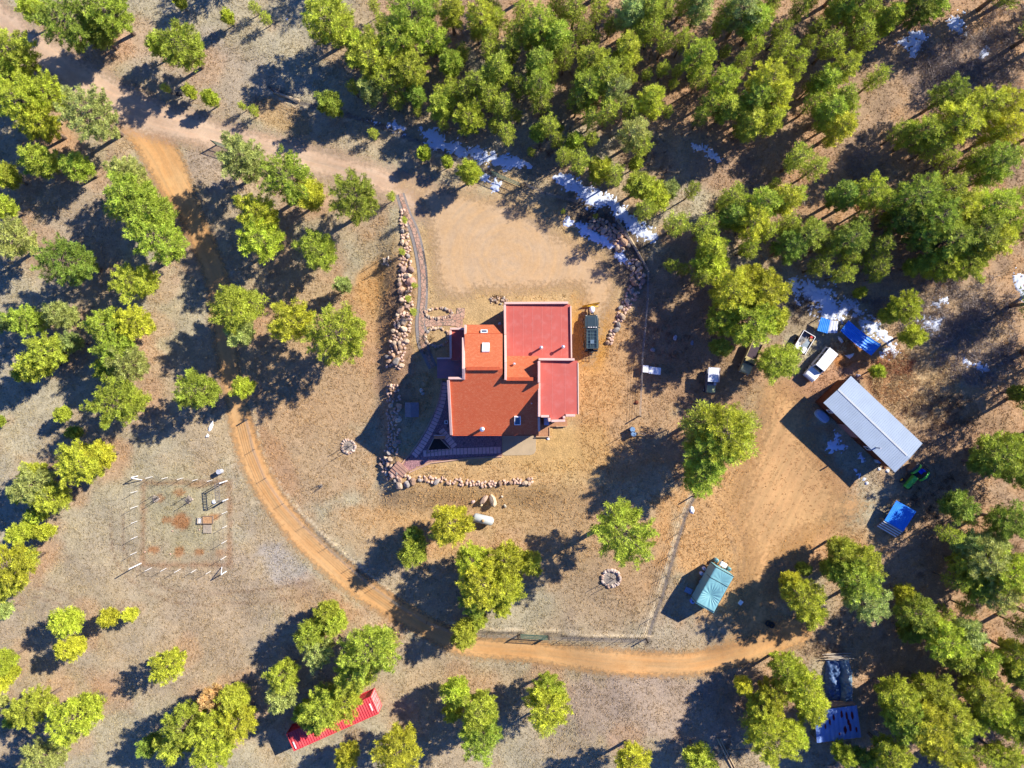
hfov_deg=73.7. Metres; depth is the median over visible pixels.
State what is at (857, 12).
pine tree
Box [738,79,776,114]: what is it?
pine tree
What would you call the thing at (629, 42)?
pine tree
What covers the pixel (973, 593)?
pine tree
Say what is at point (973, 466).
pine tree
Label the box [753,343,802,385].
pine tree
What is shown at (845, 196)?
pine tree
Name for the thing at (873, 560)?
pine tree
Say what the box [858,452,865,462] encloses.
snow patch
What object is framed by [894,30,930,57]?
snow patch
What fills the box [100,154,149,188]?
pine tree
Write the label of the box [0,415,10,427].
pine tree
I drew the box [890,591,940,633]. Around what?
pine tree
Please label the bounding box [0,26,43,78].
pine tree
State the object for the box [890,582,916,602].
pine tree
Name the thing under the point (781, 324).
pine tree
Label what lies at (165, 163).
dirt road
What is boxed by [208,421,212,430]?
white cloth
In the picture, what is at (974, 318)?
oak brush
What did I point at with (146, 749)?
pine tree
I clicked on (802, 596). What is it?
pine tree
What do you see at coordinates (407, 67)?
pine tree
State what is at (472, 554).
pine tree
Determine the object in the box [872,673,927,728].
pine tree
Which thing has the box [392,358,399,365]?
boulder
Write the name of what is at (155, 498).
caged sapling
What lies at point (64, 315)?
pine tree
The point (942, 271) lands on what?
pine tree
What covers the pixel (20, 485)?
pine tree
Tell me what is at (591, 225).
boulder
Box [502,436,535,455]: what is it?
patio pad
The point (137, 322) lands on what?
pine tree
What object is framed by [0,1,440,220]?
gravel road
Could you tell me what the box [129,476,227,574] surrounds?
garden fence
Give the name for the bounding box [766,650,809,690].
pine tree
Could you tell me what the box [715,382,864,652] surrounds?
dirt yard
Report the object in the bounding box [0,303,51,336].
pine tree
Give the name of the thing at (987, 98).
pine tree
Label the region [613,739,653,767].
pine tree
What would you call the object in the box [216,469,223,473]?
barrel
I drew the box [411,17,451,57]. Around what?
pine tree
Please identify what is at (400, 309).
boulder
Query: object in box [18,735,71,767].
pine tree
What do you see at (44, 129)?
pine tree
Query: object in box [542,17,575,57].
pine tree
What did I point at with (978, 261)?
pine tree
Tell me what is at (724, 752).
log
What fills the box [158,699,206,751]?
pine tree
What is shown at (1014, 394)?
pine tree
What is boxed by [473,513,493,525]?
propane tank
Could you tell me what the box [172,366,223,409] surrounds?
pine tree
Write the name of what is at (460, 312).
walkway
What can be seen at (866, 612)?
pine tree
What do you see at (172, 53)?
pine tree
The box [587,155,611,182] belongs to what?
pine tree
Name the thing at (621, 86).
pine tree
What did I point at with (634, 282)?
boulder
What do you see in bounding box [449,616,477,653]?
pine tree
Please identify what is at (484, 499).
boulder
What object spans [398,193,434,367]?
walkway
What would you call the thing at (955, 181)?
pine tree
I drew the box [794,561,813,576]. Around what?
pine tree
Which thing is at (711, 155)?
snow patch
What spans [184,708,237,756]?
pine tree
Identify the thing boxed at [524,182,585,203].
wire fence
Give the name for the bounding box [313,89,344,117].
pine tree
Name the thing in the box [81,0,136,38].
pine tree
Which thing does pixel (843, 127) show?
pine tree
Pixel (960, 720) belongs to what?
pine tree
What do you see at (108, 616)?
pine tree
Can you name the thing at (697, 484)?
pine tree
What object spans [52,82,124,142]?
pine tree
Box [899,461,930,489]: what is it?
tractor
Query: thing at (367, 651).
pine tree
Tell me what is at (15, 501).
pine tree
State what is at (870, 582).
pine tree
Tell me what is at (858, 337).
sheet shelter
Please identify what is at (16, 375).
pine tree
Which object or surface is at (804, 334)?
utility trailer
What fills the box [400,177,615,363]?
gravel parking
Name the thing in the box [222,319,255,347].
pine tree
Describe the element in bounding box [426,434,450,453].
planting bed
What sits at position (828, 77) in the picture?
pine tree
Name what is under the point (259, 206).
pine tree
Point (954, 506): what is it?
pine tree
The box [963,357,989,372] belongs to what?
snow patch
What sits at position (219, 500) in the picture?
garden arbour
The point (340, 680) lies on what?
pine tree
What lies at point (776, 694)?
pine tree
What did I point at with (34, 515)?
pine tree
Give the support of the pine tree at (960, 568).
on the ground at (568, 446)
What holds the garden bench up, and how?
on the terrace
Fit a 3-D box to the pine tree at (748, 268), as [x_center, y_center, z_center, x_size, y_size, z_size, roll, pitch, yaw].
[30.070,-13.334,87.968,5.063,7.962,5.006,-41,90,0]
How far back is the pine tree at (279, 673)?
87.59 m
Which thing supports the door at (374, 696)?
in the shipping container
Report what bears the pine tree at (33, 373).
on the ground at (568, 446)
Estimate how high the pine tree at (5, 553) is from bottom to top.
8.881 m
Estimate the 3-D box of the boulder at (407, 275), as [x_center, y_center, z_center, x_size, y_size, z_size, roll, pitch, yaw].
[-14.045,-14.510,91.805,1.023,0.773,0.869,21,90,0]
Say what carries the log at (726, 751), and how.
on the ground at (568, 446)
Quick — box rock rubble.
[379,209,642,487]
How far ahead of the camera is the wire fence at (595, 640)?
91.73 m
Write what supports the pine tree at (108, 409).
on the ground at (568, 446)
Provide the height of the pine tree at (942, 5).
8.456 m
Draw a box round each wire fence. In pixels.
[244,418,518,638]
[270,87,486,172]
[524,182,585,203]
[549,636,646,641]
[613,217,648,416]
[645,495,693,642]
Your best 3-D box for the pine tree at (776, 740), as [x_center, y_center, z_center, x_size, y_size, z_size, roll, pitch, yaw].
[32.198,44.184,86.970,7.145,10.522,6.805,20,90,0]
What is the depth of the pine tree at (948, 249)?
83.52 m
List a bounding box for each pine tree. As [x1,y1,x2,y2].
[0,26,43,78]
[0,56,30,96]
[0,70,50,125]
[0,159,27,190]
[0,193,24,218]
[0,213,41,259]
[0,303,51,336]
[0,311,11,334]
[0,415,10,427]
[0,541,43,591]
[0,571,30,603]
[0,600,18,619]
[0,647,23,675]
[0,674,17,693]
[0,684,61,733]
[0,694,11,707]
[1,715,21,729]
[3,519,45,546]
[3,664,24,681]
[4,463,63,505]
[7,487,32,504]
[8,95,67,143]
[9,368,36,382]
[11,347,61,382]
[14,0,45,26]
[15,461,52,480]
[16,142,64,179]
[18,68,69,112]
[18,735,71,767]
[22,0,102,54]
[22,330,74,368]
[23,505,50,524]
[24,479,75,514]
[30,231,102,286]
[30,522,60,541]
[40,299,82,329]
[44,691,107,750]
[46,604,87,638]
[51,404,74,422]
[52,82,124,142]
[52,438,108,489]
[52,634,90,662]
[56,149,98,182]
[57,330,88,354]
[63,425,85,440]
[77,10,117,51]
[77,305,130,345]
[79,373,147,429]
[79,438,118,470]
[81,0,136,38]
[87,328,139,369]
[90,357,124,382]
[96,606,122,627]
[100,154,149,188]
[102,170,162,219]
[103,341,150,381]
[105,302,156,340]
[107,262,161,304]
[118,606,140,622]
[119,187,179,232]
[122,208,189,265]
[134,730,164,758]
[144,30,166,58]
[147,646,187,686]
[151,732,191,767]
[152,18,207,72]
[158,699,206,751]
[171,0,187,10]
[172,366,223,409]
[181,82,197,98]
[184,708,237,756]
[189,732,237,767]
[197,683,223,711]
[199,88,220,106]
[206,283,258,335]
[211,702,258,743]
[213,681,251,713]
[214,130,265,184]
[219,6,235,26]
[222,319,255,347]
[228,375,257,399]
[232,192,279,233]
[234,211,284,265]
[257,143,315,206]
[261,656,301,695]
[263,679,298,715]
[266,296,315,342]
[290,227,337,272]
[290,698,314,725]
[292,616,325,653]
[295,178,325,211]
[296,681,346,733]
[300,717,323,737]
[301,0,355,49]
[301,300,368,366]
[302,635,335,674]
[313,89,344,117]
[313,599,339,625]
[322,608,348,639]
[328,166,379,226]
[328,686,363,724]
[332,276,352,294]
[332,650,376,699]
[334,738,360,767]
[336,623,401,685]
[339,28,367,50]
[347,28,392,83]
[356,69,384,107]
[368,720,423,767]
[375,11,423,63]
[386,0,437,38]
[389,41,431,91]
[395,534,427,569]
[402,525,423,542]
[403,83,426,108]
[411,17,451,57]
[415,143,430,161]
[426,86,458,123]
[429,505,475,548]
[437,0,464,34]
[437,44,463,77]
[439,675,470,709]
[440,154,453,168]
[440,703,464,723]
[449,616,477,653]
[451,97,485,135]
[454,157,484,185]
[454,540,490,582]
[455,557,509,610]
[457,587,489,620]
[458,712,502,767]
[459,689,498,735]
[465,0,499,41]
[466,611,487,632]
[482,48,513,92]
[486,539,526,585]
[486,567,526,608]
[492,599,511,618]
[520,549,542,577]
[521,684,574,736]
[522,65,555,104]
[524,0,559,48]
[524,45,553,83]
[528,122,547,143]
[530,670,566,706]
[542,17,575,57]
[563,130,585,150]
[570,66,603,110]
[574,41,610,77]
[586,497,659,570]
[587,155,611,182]
[590,56,623,98]
[599,70,632,109]
[611,29,642,67]
[612,0,647,35]
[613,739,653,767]
[615,116,652,152]
[622,169,658,200]
[628,156,643,170]
[632,0,665,33]
[634,81,665,121]
[640,179,670,214]
[663,177,680,201]
[679,35,716,82]
[681,424,736,480]
[681,453,725,499]
[681,739,719,767]
[684,0,714,30]
[690,244,730,280]
[694,402,756,463]
[695,234,730,263]
[705,305,738,337]
[706,62,745,99]
[707,265,764,316]
[709,336,735,356]
[711,91,746,125]
[715,198,748,231]
[721,0,763,37]
[724,296,781,347]
[730,203,770,242]
[731,105,767,142]
[733,262,765,295]
[733,674,753,697]
[735,1,773,45]
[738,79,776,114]
[740,186,784,221]
[742,710,805,767]
[744,56,794,102]
[745,690,782,726]
[747,264,795,311]
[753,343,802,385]
[754,675,792,719]
[757,104,786,137]
[765,302,791,334]
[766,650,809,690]
[767,78,794,114]
[768,183,804,217]
[770,229,808,265]
[777,570,805,596]
[777,575,826,622]
[778,718,808,751]
[784,660,831,716]
[787,215,830,253]
[793,692,828,728]
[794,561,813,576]
[794,600,829,631]
[804,62,843,99]
[807,92,850,132]
[816,110,858,148]
[818,556,849,583]
[819,0,856,32]
[822,179,859,213]
[824,535,861,562]
[825,49,865,87]
[826,80,860,110]
[826,216,872,257]
[829,557,886,603]
[829,737,858,767]
[834,0,878,31]
[839,582,893,626]
[845,543,887,577]
[846,169,890,214]
[848,743,878,767]
[852,285,868,298]
[866,0,908,41]
[867,363,886,378]
[867,732,918,767]
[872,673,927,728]
[874,303,901,324]
[875,203,921,236]
[877,695,936,745]
[882,170,945,222]
[886,288,924,324]
[889,0,936,32]
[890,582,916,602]
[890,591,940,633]
[892,112,946,154]
[892,621,922,644]
[895,322,929,349]
[896,217,944,254]
[898,188,963,244]
[899,252,932,277]
[901,699,957,751]
[908,670,958,709]
[910,611,951,650]
[911,0,951,26]
[914,169,971,213]
[915,217,979,262]
[918,248,969,282]
[919,617,975,666]
[919,731,960,767]
[920,71,971,113]
[921,97,987,148]
[924,696,980,737]
[930,183,985,225]
[935,488,982,526]
[935,641,979,674]
[941,548,988,586]
[945,209,1008,251]
[945,243,994,283]
[945,527,985,560]
[949,616,990,653]
[949,748,979,767]
[950,82,1011,132]
[950,712,974,747]
[953,672,1010,718]
[954,572,997,605]
[957,534,1011,582]
[960,187,1021,225]
[960,708,991,737]
[961,454,999,478]
[965,429,1023,478]
[966,139,1023,187]
[967,643,1006,679]
[969,691,1015,729]
[971,223,1020,260]
[973,111,1023,149]
[975,528,1014,559]
[978,738,1023,767]
[979,499,1023,539]
[980,549,1023,597]
[980,572,1022,615]
[982,82,1023,127]
[983,203,1023,233]
[985,702,1023,742]
[988,636,1023,676]
[993,460,1023,488]
[999,657,1023,689]
[1001,384,1023,402]
[1002,431,1023,462]
[1003,696,1023,716]
[1009,732,1023,747]
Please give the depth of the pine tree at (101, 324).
86.38 m
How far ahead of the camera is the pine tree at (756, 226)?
84.69 m
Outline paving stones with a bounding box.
[412,382,500,457]
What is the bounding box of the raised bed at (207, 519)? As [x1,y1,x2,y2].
[202,516,213,523]
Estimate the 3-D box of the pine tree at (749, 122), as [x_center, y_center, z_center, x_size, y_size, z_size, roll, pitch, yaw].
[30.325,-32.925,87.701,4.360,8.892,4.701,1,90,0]
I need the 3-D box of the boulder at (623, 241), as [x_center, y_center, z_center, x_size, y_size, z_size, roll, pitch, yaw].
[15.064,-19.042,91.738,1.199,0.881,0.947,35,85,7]
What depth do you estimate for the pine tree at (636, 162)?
88.89 m
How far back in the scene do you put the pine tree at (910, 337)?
87.58 m
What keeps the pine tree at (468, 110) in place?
on the ground at (568, 446)
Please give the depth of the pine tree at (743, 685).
88.10 m
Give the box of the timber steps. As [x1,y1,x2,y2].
[388,461,408,479]
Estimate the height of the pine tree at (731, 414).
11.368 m
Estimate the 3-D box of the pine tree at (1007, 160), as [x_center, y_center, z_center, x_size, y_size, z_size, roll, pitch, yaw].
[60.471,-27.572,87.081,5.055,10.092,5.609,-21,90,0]
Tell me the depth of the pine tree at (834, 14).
86.38 m
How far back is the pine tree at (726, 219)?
85.83 m
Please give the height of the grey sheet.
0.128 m
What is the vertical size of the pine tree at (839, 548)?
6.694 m
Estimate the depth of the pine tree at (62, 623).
88.29 m
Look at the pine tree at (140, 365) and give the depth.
87.23 m
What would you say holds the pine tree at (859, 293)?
on the ground at (568, 446)
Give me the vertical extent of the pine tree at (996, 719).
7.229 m
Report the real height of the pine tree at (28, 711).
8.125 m
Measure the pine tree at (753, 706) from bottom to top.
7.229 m
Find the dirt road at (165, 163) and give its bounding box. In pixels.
[119,125,811,678]
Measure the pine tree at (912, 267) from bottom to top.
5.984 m
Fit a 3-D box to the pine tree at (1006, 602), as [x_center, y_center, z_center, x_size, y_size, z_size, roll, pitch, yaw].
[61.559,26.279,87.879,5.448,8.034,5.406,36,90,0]
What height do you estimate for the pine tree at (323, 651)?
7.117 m
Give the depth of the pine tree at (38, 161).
86.52 m
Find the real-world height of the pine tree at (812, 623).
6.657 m
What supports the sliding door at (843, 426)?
in the barn
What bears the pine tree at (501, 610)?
on the ground at (568, 446)
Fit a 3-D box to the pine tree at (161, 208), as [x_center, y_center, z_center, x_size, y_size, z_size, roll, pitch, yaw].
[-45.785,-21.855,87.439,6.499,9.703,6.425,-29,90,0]
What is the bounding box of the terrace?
[403,381,501,470]
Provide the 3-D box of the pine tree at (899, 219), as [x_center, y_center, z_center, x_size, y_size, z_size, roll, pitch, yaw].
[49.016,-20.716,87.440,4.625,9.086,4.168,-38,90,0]
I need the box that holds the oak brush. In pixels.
[386,0,1023,767]
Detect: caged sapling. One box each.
[147,495,159,503]
[181,495,192,504]
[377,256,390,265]
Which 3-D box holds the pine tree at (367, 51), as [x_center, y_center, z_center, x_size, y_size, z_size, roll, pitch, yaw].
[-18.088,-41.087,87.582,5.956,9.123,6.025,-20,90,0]
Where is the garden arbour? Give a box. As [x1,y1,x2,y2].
[214,482,222,501]
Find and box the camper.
[691,559,733,612]
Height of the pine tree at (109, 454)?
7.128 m
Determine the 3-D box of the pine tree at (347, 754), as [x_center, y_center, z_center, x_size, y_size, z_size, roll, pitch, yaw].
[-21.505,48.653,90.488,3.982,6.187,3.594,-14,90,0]
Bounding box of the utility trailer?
[793,330,815,354]
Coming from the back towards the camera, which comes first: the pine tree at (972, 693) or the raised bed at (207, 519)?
the raised bed at (207, 519)
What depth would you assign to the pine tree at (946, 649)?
84.58 m
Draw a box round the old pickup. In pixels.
[738,340,762,374]
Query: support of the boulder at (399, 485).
on the ground at (568, 446)
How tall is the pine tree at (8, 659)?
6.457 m
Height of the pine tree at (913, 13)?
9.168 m
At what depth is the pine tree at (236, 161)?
84.65 m
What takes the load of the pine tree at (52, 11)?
on the ground at (568, 446)
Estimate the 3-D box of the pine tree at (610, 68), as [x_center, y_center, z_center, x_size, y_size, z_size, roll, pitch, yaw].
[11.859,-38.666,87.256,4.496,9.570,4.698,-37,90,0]
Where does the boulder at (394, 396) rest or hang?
on the ground at (568, 446)
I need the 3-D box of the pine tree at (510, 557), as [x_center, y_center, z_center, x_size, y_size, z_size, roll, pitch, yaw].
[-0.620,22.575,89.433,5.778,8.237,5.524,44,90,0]
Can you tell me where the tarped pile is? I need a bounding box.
[823,658,852,701]
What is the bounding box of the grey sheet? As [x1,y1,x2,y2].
[801,339,809,347]
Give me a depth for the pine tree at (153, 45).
87.57 m
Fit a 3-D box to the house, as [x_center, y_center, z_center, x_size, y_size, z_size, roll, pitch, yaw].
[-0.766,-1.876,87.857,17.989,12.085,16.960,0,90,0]
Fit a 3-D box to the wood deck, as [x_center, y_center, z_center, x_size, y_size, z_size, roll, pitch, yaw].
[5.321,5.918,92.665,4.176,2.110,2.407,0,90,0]
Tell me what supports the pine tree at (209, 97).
on the ground at (568, 446)
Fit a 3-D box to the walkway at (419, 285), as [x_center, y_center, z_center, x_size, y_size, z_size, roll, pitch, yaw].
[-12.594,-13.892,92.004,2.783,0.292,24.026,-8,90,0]
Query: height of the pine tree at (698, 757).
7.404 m
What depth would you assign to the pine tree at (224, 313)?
85.48 m
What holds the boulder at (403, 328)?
on the ground at (568, 446)
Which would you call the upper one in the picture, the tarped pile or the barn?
the barn
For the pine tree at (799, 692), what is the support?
on the ground at (568, 446)
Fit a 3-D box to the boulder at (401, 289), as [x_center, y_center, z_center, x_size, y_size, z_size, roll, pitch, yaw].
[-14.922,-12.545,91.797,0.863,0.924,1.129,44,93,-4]
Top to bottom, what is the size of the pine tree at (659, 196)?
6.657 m
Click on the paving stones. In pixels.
(475, 450)
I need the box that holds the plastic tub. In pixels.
[814,409,829,422]
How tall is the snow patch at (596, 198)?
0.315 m
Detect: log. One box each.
[273,92,299,101]
[624,230,645,264]
[716,738,731,767]
[719,738,734,767]
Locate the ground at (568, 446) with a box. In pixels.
[0,0,1023,767]
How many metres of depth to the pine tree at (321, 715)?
86.05 m
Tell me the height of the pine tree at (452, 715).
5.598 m
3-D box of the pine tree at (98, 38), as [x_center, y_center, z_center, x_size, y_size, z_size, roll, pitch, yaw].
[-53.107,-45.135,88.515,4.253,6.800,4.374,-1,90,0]
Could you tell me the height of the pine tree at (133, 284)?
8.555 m
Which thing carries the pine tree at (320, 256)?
on the ground at (568, 446)
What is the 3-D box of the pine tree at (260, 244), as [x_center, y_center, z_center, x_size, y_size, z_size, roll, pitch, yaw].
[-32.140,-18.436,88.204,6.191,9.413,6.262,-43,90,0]
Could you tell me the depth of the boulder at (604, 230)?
91.61 m
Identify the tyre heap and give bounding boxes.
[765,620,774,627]
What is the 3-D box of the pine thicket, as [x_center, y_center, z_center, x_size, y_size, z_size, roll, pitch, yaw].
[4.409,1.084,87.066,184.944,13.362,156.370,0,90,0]
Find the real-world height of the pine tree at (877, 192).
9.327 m
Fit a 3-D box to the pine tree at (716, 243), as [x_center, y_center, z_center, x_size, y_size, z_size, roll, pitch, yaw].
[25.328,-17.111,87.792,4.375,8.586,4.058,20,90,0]
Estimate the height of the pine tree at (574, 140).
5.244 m
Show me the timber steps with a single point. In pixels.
(400, 469)
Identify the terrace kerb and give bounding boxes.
[401,380,501,472]
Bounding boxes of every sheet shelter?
[814,317,837,332]
[837,321,880,354]
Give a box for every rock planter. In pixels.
[423,326,448,347]
[424,306,452,320]
[489,296,507,304]
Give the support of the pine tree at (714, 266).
on the ground at (568, 446)
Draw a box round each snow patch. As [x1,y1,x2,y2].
[367,120,405,135]
[418,126,470,158]
[468,145,524,172]
[480,173,490,182]
[490,177,501,192]
[523,160,532,168]
[552,172,658,243]
[563,216,575,226]
[573,220,630,266]
[691,143,722,162]
[786,275,850,323]
[825,440,847,453]
[834,429,841,439]
[841,297,900,358]
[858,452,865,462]
[879,348,889,359]
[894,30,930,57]
[916,314,943,336]
[931,297,948,308]
[945,9,966,36]
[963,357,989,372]
[979,45,988,58]
[1012,267,1023,301]
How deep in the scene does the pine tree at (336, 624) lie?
88.25 m
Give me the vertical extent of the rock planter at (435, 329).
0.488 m
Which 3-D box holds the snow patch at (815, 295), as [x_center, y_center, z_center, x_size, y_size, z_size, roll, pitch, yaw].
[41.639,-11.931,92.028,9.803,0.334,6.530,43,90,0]
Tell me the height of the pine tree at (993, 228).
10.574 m
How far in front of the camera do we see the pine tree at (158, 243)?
84.74 m
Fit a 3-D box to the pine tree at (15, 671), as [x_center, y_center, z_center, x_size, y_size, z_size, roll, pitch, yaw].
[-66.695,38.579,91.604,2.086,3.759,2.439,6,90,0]
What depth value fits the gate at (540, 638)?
92.28 m
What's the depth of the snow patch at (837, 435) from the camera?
91.90 m
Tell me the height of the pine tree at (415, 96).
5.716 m
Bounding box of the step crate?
[684,587,692,593]
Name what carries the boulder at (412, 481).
on the ground at (568, 446)
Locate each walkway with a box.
[396,193,436,368]
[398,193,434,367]
[424,313,462,327]
[456,308,464,317]
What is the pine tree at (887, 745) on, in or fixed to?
on the ground at (568, 446)
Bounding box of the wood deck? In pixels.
[536,419,566,436]
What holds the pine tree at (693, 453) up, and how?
on the ground at (568, 446)
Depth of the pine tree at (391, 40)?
84.52 m
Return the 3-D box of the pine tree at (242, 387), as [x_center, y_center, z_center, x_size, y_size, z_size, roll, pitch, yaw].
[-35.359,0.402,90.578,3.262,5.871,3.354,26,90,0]
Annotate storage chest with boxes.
[642,365,648,372]
[648,367,654,373]
[655,367,660,374]
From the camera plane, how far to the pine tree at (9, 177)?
87.87 m
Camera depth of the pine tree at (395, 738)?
85.97 m
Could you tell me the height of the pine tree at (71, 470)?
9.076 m
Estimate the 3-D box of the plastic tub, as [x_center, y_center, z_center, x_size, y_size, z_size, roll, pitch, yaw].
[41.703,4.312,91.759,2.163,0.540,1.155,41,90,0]
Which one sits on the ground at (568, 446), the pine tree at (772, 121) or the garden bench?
the pine tree at (772, 121)
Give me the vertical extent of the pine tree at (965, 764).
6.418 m
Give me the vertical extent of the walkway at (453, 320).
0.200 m
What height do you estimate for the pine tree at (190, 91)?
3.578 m
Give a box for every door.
[371,690,377,703]
[375,698,380,711]
[836,423,859,438]
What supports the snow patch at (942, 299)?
on the ground at (568, 446)
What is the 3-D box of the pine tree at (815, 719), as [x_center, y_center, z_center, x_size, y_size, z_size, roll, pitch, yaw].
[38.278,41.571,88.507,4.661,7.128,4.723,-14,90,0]
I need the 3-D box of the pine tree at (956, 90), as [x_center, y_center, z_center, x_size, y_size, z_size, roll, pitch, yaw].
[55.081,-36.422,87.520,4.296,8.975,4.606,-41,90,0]
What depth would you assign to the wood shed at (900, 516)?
90.45 m
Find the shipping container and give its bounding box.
[286,688,381,750]
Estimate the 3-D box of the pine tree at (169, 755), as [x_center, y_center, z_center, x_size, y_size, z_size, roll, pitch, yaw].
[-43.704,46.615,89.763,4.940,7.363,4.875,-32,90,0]
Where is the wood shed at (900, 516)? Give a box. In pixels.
[875,499,915,537]
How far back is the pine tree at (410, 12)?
84.07 m
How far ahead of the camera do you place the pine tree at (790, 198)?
84.82 m
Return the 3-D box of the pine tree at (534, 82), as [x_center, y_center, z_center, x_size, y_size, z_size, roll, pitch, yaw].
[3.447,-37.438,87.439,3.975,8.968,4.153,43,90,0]
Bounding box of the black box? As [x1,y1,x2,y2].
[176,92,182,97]
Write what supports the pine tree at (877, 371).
on the ground at (568, 446)
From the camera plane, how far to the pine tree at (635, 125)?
84.95 m
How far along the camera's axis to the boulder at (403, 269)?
91.55 m
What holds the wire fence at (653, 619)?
on the ground at (568, 446)
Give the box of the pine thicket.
[8,0,1023,767]
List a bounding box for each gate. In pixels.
[210,140,234,147]
[490,170,521,186]
[520,634,548,639]
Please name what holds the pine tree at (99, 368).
on the ground at (568, 446)
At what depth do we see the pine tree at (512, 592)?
86.27 m
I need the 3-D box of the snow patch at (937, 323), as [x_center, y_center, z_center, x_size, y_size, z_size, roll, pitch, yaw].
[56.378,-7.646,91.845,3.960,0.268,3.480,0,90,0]
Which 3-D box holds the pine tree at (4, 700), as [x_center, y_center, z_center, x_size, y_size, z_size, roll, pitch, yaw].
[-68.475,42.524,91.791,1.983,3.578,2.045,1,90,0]
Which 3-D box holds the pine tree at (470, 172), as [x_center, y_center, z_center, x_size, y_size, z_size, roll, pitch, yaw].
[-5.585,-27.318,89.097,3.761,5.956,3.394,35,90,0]
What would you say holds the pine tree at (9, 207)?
on the ground at (568, 446)
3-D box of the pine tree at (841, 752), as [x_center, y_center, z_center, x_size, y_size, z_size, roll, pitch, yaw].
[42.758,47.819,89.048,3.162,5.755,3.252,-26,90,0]
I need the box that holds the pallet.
[203,525,211,532]
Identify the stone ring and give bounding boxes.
[340,438,356,454]
[601,568,621,588]
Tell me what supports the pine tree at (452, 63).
on the ground at (568, 446)
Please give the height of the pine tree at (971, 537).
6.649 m
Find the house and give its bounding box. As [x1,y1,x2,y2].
[437,302,578,435]
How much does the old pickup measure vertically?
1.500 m
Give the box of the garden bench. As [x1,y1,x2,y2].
[434,435,444,438]
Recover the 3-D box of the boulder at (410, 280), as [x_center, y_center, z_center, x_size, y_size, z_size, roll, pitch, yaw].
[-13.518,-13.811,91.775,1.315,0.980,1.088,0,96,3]
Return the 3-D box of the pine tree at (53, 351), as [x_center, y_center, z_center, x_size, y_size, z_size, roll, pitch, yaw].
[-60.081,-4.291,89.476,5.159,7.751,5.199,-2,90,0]
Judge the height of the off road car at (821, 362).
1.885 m
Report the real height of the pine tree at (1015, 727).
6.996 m
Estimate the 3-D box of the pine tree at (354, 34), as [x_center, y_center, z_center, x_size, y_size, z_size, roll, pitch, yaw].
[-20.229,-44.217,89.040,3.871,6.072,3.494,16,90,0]
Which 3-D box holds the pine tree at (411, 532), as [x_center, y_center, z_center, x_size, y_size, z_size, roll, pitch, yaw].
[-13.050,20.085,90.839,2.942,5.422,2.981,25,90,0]
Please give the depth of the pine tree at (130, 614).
90.73 m
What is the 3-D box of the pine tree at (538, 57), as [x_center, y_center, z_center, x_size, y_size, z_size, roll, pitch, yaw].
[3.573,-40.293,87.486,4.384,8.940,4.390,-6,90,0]
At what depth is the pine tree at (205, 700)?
88.72 m
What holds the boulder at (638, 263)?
on the ground at (568, 446)
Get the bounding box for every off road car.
[582,302,599,357]
[803,346,837,381]
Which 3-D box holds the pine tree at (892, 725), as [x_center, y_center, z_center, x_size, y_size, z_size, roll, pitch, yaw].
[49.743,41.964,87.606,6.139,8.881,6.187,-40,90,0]
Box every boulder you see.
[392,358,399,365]
[392,393,396,399]
[396,306,404,312]
[396,403,402,409]
[396,482,402,488]
[397,286,404,293]
[400,266,405,272]
[400,318,407,325]
[400,326,406,331]
[403,273,411,278]
[404,481,409,487]
[406,277,415,284]
[408,266,413,272]
[410,478,415,485]
[480,495,487,503]
[489,494,496,506]
[587,223,594,228]
[601,227,607,234]
[613,327,619,332]
[618,313,625,319]
[620,238,627,245]
[631,279,638,285]
[635,260,641,266]
[640,278,645,285]
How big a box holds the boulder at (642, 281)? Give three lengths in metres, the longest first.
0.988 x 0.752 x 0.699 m
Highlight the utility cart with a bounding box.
[703,367,719,393]
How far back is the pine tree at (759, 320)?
83.99 m
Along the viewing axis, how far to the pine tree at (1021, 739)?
87.73 m
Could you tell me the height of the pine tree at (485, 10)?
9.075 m
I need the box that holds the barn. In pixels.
[815,376,921,471]
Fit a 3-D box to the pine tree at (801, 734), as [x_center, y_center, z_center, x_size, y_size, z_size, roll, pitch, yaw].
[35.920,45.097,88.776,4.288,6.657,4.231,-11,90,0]
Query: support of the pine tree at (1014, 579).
on the ground at (568, 446)
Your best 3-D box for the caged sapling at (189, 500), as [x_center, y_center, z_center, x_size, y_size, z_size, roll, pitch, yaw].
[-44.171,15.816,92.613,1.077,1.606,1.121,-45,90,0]
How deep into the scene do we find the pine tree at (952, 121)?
83.71 m
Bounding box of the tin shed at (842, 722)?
[806,700,860,742]
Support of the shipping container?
on the ground at (568, 446)
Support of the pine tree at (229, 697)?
on the ground at (568, 446)
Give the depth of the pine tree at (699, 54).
84.92 m
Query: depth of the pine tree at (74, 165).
87.06 m
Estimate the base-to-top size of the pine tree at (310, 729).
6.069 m
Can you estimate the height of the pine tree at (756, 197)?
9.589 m
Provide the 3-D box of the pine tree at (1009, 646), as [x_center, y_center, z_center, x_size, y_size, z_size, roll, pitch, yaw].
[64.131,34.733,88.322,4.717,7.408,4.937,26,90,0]
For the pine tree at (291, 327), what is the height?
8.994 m
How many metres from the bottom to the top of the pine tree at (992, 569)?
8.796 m
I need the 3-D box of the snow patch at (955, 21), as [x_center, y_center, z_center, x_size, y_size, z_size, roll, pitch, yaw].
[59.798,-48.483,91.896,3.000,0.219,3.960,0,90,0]
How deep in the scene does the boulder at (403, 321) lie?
91.55 m
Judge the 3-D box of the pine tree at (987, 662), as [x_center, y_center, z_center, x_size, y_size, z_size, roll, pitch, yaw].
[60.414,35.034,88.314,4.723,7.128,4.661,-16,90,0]
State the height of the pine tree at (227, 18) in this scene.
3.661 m
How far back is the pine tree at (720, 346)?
87.35 m

